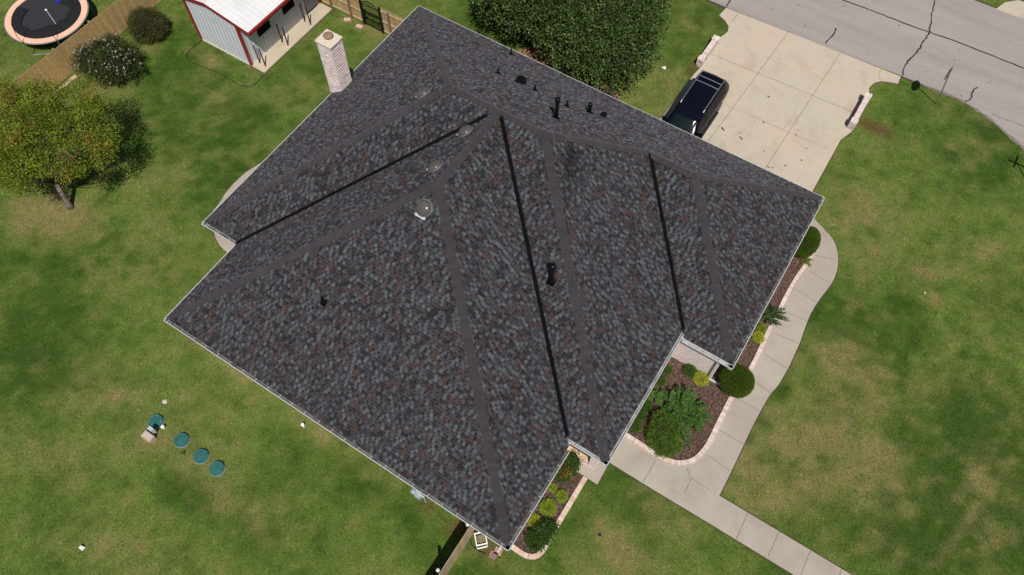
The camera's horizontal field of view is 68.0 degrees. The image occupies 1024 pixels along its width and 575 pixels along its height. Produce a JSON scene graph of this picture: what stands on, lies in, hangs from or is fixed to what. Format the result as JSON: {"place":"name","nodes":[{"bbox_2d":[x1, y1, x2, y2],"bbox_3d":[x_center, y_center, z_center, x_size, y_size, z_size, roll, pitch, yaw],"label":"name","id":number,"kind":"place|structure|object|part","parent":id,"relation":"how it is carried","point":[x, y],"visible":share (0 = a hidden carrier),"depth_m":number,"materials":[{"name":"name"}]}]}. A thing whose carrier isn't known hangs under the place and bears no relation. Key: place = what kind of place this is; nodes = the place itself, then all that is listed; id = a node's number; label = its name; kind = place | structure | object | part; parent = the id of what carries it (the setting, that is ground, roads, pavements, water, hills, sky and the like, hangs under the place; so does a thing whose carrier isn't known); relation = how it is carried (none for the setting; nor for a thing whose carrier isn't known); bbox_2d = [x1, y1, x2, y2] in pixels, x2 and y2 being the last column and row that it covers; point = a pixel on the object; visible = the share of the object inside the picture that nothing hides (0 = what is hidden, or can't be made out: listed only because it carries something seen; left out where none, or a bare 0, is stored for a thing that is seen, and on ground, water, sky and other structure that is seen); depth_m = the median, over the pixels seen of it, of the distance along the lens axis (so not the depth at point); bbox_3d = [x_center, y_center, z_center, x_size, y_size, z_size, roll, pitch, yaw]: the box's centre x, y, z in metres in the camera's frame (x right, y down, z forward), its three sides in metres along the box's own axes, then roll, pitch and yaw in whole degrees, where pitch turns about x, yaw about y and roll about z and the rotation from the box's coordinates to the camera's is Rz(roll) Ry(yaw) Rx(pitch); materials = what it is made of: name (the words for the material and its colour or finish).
{"place":"outdoors","nodes":[
{"label":"outdoors","id":0,"kind":"place"},
{"bbox_2d":[213,163,260,251],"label":"patio","id":1,"kind":"structure","parent":0,"point":[225,244],"depth_m":37.09,"materials":[{"name":"concrete"}]},
{"bbox_2d":[0,0,1023,574],"bbox_3d":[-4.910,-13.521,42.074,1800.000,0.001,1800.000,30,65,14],"label":"ground","id":2,"kind":"structure","parent":0,"point":[120,290],"depth_m":32.51,"materials":[{"name":"green plant"}]},
{"bbox_2d":[4,0,94,54],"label":"trampoline","id":3,"kind":"object","parent":2,"relation":"on","point":[36,22],"visible":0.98,"depth_m":41.47,"materials":[{"name":"fabric"}]},
{"bbox_2d":[0,67,122,209],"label":"shade tree","id":4,"kind":"object","parent":2,"relation":"on","point":[15,134],"visible":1,"depth_m":33.66,"materials":[{"name":"green plant"}]},
{"bbox_2d":[0,0,161,126],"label":"wood fence","id":5,"kind":"object","parent":2,"relation":"on","point":[53,63],"visible":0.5,"depth_m":40.33,"materials":[{"name":"brown wood"}]},
{"bbox_2d":[67,31,145,86],"bbox_3d":[-21.283,-12.063,39.727,3.696,1.951,3.259,-12,62,-7],"label":"crepe myrtle","id":6,"kind":"object","parent":2,"relation":"on","point":[111,59],"visible":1,"depth_m":39.41,"materials":[{"name":"green plant"}]},
{"bbox_2d":[123,5,171,44],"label":"round shrub","id":7,"kind":"object","parent":2,"relation":"on","point":[146,23],"visible":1,"depth_m":41.31,"materials":[{"name":"green plant"}]},
{"bbox_2d":[141,430,156,443],"bbox_3d":[-14.907,6.136,31.156,0.500,0.410,0.320,30,65,14],"label":"control box","id":8,"kind":"object","parent":2,"relation":"on","point":[148,436],"visible":1,"depth_m":31.01,"materials":[{"name":"beige plastic"}]},
{"bbox_2d":[147,426,156,433],"bbox_3d":[-14.730,5.891,31.164,0.220,0.630,0.140,30,65,14],"label":"electrical panel","id":9,"kind":"object","parent":2,"relation":"on","point":[151,429],"visible":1,"depth_m":30.92,"materials":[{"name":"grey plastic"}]},
{"bbox_2d":[148,414,163,428],"bbox_3d":[-14.830,5.591,31.616,0.630,0.157,0.630,30,65,14],"label":"septic lid","id":10,"kind":"object","parent":2,"relation":"on","point":[156,421],"visible":0.92,"depth_m":31.55,"materials":[{"name":"green plastic"}]},
{"bbox_2d":[174,433,189,447],"bbox_3d":[-13.600,6.287,31.251,0.630,0.157,0.630,30,65,14],"label":"septic lid","id":11,"kind":"object","parent":2,"relation":"on","point":[181,440],"visible":1,"depth_m":31.19,"materials":[{"name":"green plastic"}]},
{"bbox_2d":[193,449,209,463],"bbox_3d":[-12.663,6.879,30.937,0.630,0.162,0.630,30,65,14],"label":"septic lid","id":12,"kind":"object","parent":2,"relation":"on","point":[201,456],"visible":1,"depth_m":30.87,"materials":[{"name":"green plastic"}]},
{"bbox_2d":[209,461,224,476],"bbox_3d":[-11.930,7.327,30.705,0.630,0.157,0.630,30,65,14],"label":"septic lid","id":13,"kind":"object","parent":2,"relation":"on","point":[216,468],"visible":1,"depth_m":30.63,"materials":[{"name":"green plastic"}]},
{"bbox_2d":[186,40,262,86],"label":"lawn edging","id":14,"kind":"object","parent":2,"relation":"on","point":[218,72],"visible":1,"depth_m":40.93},
{"bbox_2d":[212,162,261,252],"bbox_3d":[-11.956,-3.743,36.734,4.757,0.001,5.646,30,65,14],"label":"soil edge","id":15,"kind":"object","parent":2,"relation":"on","point":[219,202],"visible":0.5,"depth_m":36.93,"materials":[{"name":"brown soil"}]},
{"bbox_2d":[183,0,320,65],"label":"metal shed","id":16,"kind":"structure","parent":2,"relation":"on","point":[238,29],"depth_m":40.14,"materials":[{"name":"white metal"}]},
{"bbox_2d":[257,20,270,36],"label":"window","id":17,"kind":"structure","parent":16,"relation":"in","point":[266,25],"depth_m":40.52,"materials":[{"name":"black glass"}]},
{"bbox_2d":[282,0,294,14],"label":"window","id":18,"kind":"structure","parent":16,"relation":"in","point":[290,4],"depth_m":41.32,"materials":[{"name":"black glass"}]},
{"bbox_2d":[303,0,317,13],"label":"door","id":19,"kind":"structure","parent":16,"relation":"in","point":[310,5],"depth_m":42.88,"materials":[{"name":"grey paint"}]},
{"bbox_2d":[250,9,332,73],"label":"soil edge","id":20,"kind":"object","parent":2,"relation":"on","point":[293,46],"visible":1,"depth_m":41.83,"materials":[{"name":"brown soil"}]},
{"bbox_2d":[252,3,331,72],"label":"shed apron","id":21,"kind":"object","parent":2,"relation":"on","point":[279,49],"visible":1,"depth_m":42.10,"materials":[{"name":"concrete"}]},
{"bbox_2d":[322,0,403,34],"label":"wood fence","id":22,"kind":"object","parent":2,"relation":"on","point":[390,21],"visible":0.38,"depth_m":42.10,"materials":[{"name":"brown wood"}]},
{"bbox_2d":[358,0,384,33],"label":"iron gate","id":23,"kind":"structure","parent":22,"relation":"attached to","point":[379,17],"depth_m":41.73,"materials":[{"name":"black metal"}]},
{"bbox_2d":[411,489,425,502],"bbox_3d":[-3.652,8.155,29.782,0.563,1.040,0.343,10,62,5],"label":"gas meter","id":24,"kind":"object","parent":2,"relation":"on","point":[418,495],"visible":0.85,"depth_m":29.57,"materials":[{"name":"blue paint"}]},
{"bbox_2d":[436,524,474,574],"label":"wood fence","id":25,"kind":"object","parent":2,"relation":"on","point":[457,551],"visible":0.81,"depth_m":28.18,"materials":[{"name":"brown wood"}]},
{"bbox_2d":[474,532,487,548],"bbox_3d":[-1.191,9.710,29.169,0.452,0.732,0.495,-11,62,-6],"label":"hose reel","id":26,"kind":"object","parent":2,"relation":"on","point":[480,539],"visible":0.93,"depth_m":28.95,"materials":[{"name":"white plastic"}]},
{"bbox_2d":[488,550,497,559],"bbox_3d":[-0.728,10.304,29.221,0.300,0.050,0.280,23,64,12],"label":"paver","id":27,"kind":"object","parent":2,"relation":"on","point":[492,555],"visible":1,"depth_m":29.19,"materials":[{"name":"brown concrete"}]},
{"bbox_2d":[163,5,824,552],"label":"house","id":28,"kind":"structure","parent":2,"relation":"on","point":[477,281],"depth_m":28.89,"materials":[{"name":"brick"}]},
{"bbox_2d":[494,546,502,555],"bbox_3d":[-0.528,10.177,29.291,0.300,0.050,0.280,19,63,9],"label":"paver","id":29,"kind":"object","parent":2,"relation":"on","point":[496,550],"visible":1,"depth_m":29.27,"materials":[{"name":"pink concrete"}]},
{"bbox_2d":[514,469,584,553],"bbox_3d":[1.355,8.816,30.121,1.440,0.130,3.910,30,65,14],"label":"planting bed","id":30,"kind":"object","parent":2,"relation":"on","point":[537,510],"visible":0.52,"depth_m":30.10,"materials":[{"name":"brown wood"}]},
{"bbox_2d":[527,512,541,527],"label":"shrub","id":31,"kind":"object","parent":30,"relation":"on","point":[533,518],"visible":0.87,"depth_m":29.65,"materials":[{"name":"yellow plant"}]},
{"bbox_2d":[522,516,560,555],"bbox_3d":[1.093,9.563,29.228,1.224,1.022,1.787,30,65,14],"label":"leafy shrub","id":32,"kind":"object","parent":30,"relation":"on","point":[538,534],"visible":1,"depth_m":29.12,"materials":[{"name":"green plant"}]},
{"bbox_2d":[539,497,556,515],"bbox_3d":[1.435,8.629,29.943,0.776,0.516,0.845,30,65,14],"label":"shrub","id":33,"kind":"object","parent":30,"relation":"on","point":[547,505],"visible":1,"depth_m":29.84,"materials":[{"name":"green plant"}]},
{"bbox_2d":[511,476,586,559],"bbox_3d":[1.717,9.188,29.821,4.184,0.098,1.247,-36,68,-18],"label":"brick border","id":34,"kind":"object","parent":30,"relation":"on","point":[538,554],"visible":0.77,"depth_m":29.83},
{"bbox_2d":[548,483,556,492],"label":"shrub","id":35,"kind":"object","parent":30,"relation":"on","point":[552,487],"visible":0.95,"depth_m":30.32,"materials":[{"name":"green plant"}]},
{"bbox_2d":[555,489,567,503],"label":"shrub","id":36,"kind":"object","parent":30,"relation":"on","point":[561,495],"visible":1,"depth_m":30.14,"materials":[{"name":"green plant"}]},
{"bbox_2d":[554,449,584,484],"bbox_3d":[2.237,7.160,30.414,1.126,1.094,1.616,30,65,14],"label":"mixed shrub","id":37,"kind":"object","parent":30,"relation":"on","point":[565,473],"visible":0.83,"depth_m":30.22,"materials":[{"name":"green plant"}]},
{"bbox_2d":[466,0,676,95],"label":"broadleaf tree","id":38,"kind":"object","parent":2,"relation":"on","point":[594,39],"visible":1,"depth_m":37.88,"materials":[{"name":"green plant"}]},
{"bbox_2d":[570,444,606,483],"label":"porch floor","id":39,"kind":"structure","parent":2,"relation":"on","point":[592,475],"depth_m":30.77,"materials":[{"name":"concrete"}]},
{"bbox_2d":[627,356,728,459],"bbox_3d":[6.960,5.152,32.144,3.580,0.130,4.460,30,65,14],"label":"planting bed","id":40,"kind":"object","parent":2,"relation":"on","point":[708,399],"visible":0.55,"depth_m":32.20,"materials":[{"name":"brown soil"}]},
{"bbox_2d":[629,419,643,433],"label":"shrub","id":41,"kind":"object","parent":40,"relation":"on","point":[636,426],"visible":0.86,"depth_m":31.45,"materials":[{"name":"green plant"}]},
{"bbox_2d":[636,409,647,421],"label":"shrub","id":42,"kind":"object","parent":40,"relation":"on","point":[641,416],"visible":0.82,"depth_m":31.70,"materials":[{"name":"green plant"}]},
{"bbox_2d":[641,400,653,411],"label":"shrub","id":43,"kind":"object","parent":40,"relation":"on","point":[647,406],"visible":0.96,"depth_m":31.93,"materials":[{"name":"green plant"}]},
{"bbox_2d":[647,390,665,406],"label":"frond plant","id":44,"kind":"object","parent":40,"relation":"on","point":[654,394],"visible":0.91,"depth_m":31.89,"materials":[{"name":"green plant"}]},
{"bbox_2d":[656,375,666,386],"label":"shrub","id":45,"kind":"object","parent":40,"relation":"on","point":[661,381],"visible":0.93,"depth_m":32.46,"materials":[{"name":"green plant"}]},
{"bbox_2d":[645,408,684,459],"bbox_3d":[6.213,5.915,30.931,1.660,1.204,2.054,-5,62,-3],"label":"leafy shrub","id":46,"kind":"object","parent":40,"relation":"on","point":[663,435],"visible":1,"depth_m":30.78,"materials":[{"name":"green plant"}]},
{"bbox_2d":[662,365,672,375],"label":"shrub","id":47,"kind":"object","parent":40,"relation":"on","point":[668,369],"visible":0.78,"depth_m":32.70,"materials":[{"name":"green plant"}]},
{"bbox_2d":[624,396,733,465],"bbox_3d":[7.581,5.990,31.595,5.752,0.098,2.302,-20,64,-11],"label":"brick border","id":48,"kind":"object","parent":40,"relation":"on","point":[695,458],"visible":0.9,"depth_m":31.27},
{"bbox_2d":[661,384,712,445],"bbox_3d":[7.265,5.130,31.503,1.878,1.083,2.666,-12,62,-7],"label":"feathery shrub","id":49,"kind":"object","parent":40,"relation":"on","point":[685,409],"visible":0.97,"depth_m":31.34,"materials":[{"name":"green plant"}]},
{"bbox_2d":[682,364,697,377],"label":"shrub","id":50,"kind":"object","parent":40,"relation":"on","point":[689,370],"visible":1,"depth_m":32.61,"materials":[{"name":"green plant"}]},
{"bbox_2d":[692,370,709,386],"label":"shrub","id":51,"kind":"object","parent":40,"relation":"on","point":[700,379],"visible":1,"depth_m":32.45,"materials":[{"name":"yellow plant"}]},
{"bbox_2d":[695,35,719,67],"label":"driveway wall","id":52,"kind":"structure","parent":2,"relation":"on","point":[706,53],"depth_m":41.38,"materials":[{"name":"white brick"}]},
{"bbox_2d":[609,218,852,574],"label":"soil edge","id":53,"kind":"object","parent":2,"relation":"on","point":[744,445],"visible":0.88,"depth_m":30.58,"materials":[{"name":"brown soil"}]},
{"bbox_2d":[718,363,754,398],"bbox_3d":[9.489,3.912,32.024,1.555,1.337,1.501,30,65,14],"label":"clipped shrub","id":54,"kind":"object","parent":2,"relation":"on","point":[738,381],"visible":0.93,"depth_m":31.62,"materials":[{"name":"green plant"}]},
{"bbox_2d":[713,255,803,377],"bbox_3d":[11.496,1.003,34.420,1.330,0.130,8.600,30,65,14],"label":"planting bed","id":55,"kind":"object","parent":2,"relation":"on","point":[783,288],"visible":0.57,"depth_m":34.50,"materials":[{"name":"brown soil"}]},
{"bbox_2d":[752,331,764,343],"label":"shrub","id":56,"kind":"object","parent":55,"relation":"on","point":[758,336],"visible":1,"depth_m":33.44,"materials":[{"name":"yellow plant"}]},
{"bbox_2d":[756,323,767,332],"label":"shrub","id":57,"kind":"object","parent":55,"relation":"on","point":[762,328],"visible":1,"depth_m":33.71,"materials":[{"name":"green plant"}]},
{"bbox_2d":[759,304,788,325],"bbox_3d":[11.657,1.235,33.689,1.389,0.467,1.338,17,63,9],"label":"spiky juniper","id":58,"kind":"object","parent":55,"relation":"on","point":[771,314],"visible":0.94,"depth_m":33.70,"materials":[{"name":"green plant"}]},
{"bbox_2d":[801,257,812,265],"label":"grass clump","id":59,"kind":"object","parent":55,"relation":"on","point":[807,260],"visible":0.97,"depth_m":35.35,"materials":[{"name":"green plant"}]},
{"bbox_2d":[795,226,820,257],"bbox_3d":[13.718,-2.149,35.355,1.237,1.288,1.756,30,65,14],"label":"clipped shrub","id":60,"kind":"object","parent":55,"relation":"on","point":[809,245],"visible":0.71,"depth_m":34.89,"materials":[{"name":"green plant"}]},
{"bbox_2d":[660,8,900,191],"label":"soil edge","id":61,"kind":"object","parent":2,"relation":"on","point":[807,39],"visible":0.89,"depth_m":40.54,"materials":[{"name":"brown soil"}]},
{"bbox_2d":[749,254,813,370],"bbox_3d":[12.079,1.126,34.256,0.336,0.098,8.326,30,65,14],"label":"brick border","id":62,"kind":"object","parent":2,"relation":"on","point":[781,305],"visible":0.71,"depth_m":34.33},
{"bbox_2d":[846,92,872,130],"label":"driveway wall","id":63,"kind":"structure","parent":2,"relation":"on","point":[854,120],"depth_m":39.36,"materials":[{"name":"white brick"}]},
{"bbox_2d":[707,0,1019,146],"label":"soil edge","id":64,"kind":"object","parent":2,"relation":"on","point":[884,69],"visible":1,"depth_m":41.33,"materials":[{"name":"brown soil"}]},
{"bbox_2d":[936,66,953,104],"bbox_3d":[22.028,-10.336,39.022,0.974,2.762,0.340,-18,63,-10],"label":"stop sign","id":65,"kind":"object","parent":2,"relation":"on","point":[948,74],"visible":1,"depth_m":38.35,"materials":[{"name":"grey metal"}]},
{"bbox_2d":[516,47,620,100],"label":"mulch chips","id":66,"kind":"object","parent":0,"point":[567,70],"visible":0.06,"depth_m":41.11,"materials":[{"name":"brown soil"}]},
{"bbox_2d":[609,219,850,574],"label":"sidewalk","id":67,"kind":"structure","parent":0,"point":[669,481],"depth_m":31.01,"materials":[{"name":"concrete"}]},
{"bbox_2d":[660,8,900,190],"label":"driveway","id":68,"kind":"structure","parent":0,"point":[752,44],"depth_m":40.43,"materials":[{"name":"concrete"}]},
{"bbox_2d":[662,70,728,138],"bbox_3d":[9.086,-8.768,38.520,2.240,1.947,5.710,30,65,14],"label":"parked car","id":69,"kind":"object","parent":68,"relation":"on","point":[695,110],"visible":0.56,"depth_m":37.93,"materials":[{"name":"black paint"}]},
{"bbox_3d":[9.330,-8.001,37.641,0.175,0.531,1.070,30,65,14],"label":"side window","id":70,"kind":"part","parent":69,"relation":"part of","materials":[{"name":"black glass"}]},
{"bbox_3d":[9.914,-8.804,38.079,0.175,0.531,0.900,30,65,14],"label":"side window","id":71,"kind":"part","parent":69,"relation":"part of","materials":[{"name":"black glass"}]},
{"bbox_3d":[10.582,-9.721,38.580,0.175,0.531,1.280,30,65,14],"label":"side window","id":72,"kind":"part","parent":69,"relation":"part of","materials":[{"name":"black glass"}]},
{"bbox_2d":[721,52,807,167],"bbox_3d":[14.348,-9.503,40.040,4.418,0.001,8.264,30,65,14],"label":"driveway stain","id":73,"kind":"object","parent":68,"relation":"on","point":[722,128],"visible":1,"depth_m":39.18,"materials":[{"name":"brown"}]},
{"bbox_2d":[710,0,1023,145],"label":"road","id":74,"kind":"structure","parent":0,"point":[892,46],"depth_m":42.52,"materials":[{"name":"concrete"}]},
{"bbox_2d":[726,0,977,101],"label":"road crack seal","id":75,"kind":"object","parent":74,"relation":"on","point":[916,52],"visible":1,"depth_m":42.39,"materials":[{"name":"black asphalt"}]},
{"bbox_2d":[843,0,1023,67],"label":"road seam","id":76,"kind":"object","parent":74,"relation":"on","point":[934,34],"visible":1,"depth_m":42.66,"materials":[{"name":"black asphalt"}]},
{"bbox_2d":[924,85,1023,150],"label":"road shoulder","id":77,"kind":"object","parent":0,"point":[1013,139],"visible":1,"depth_m":39.98},
{"bbox_2d":[996,0,1023,18],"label":"driveway","id":78,"kind":"structure","parent":0,"point":[1015,8],"depth_m":43.71,"materials":[{"name":"concrete"}]}
]}

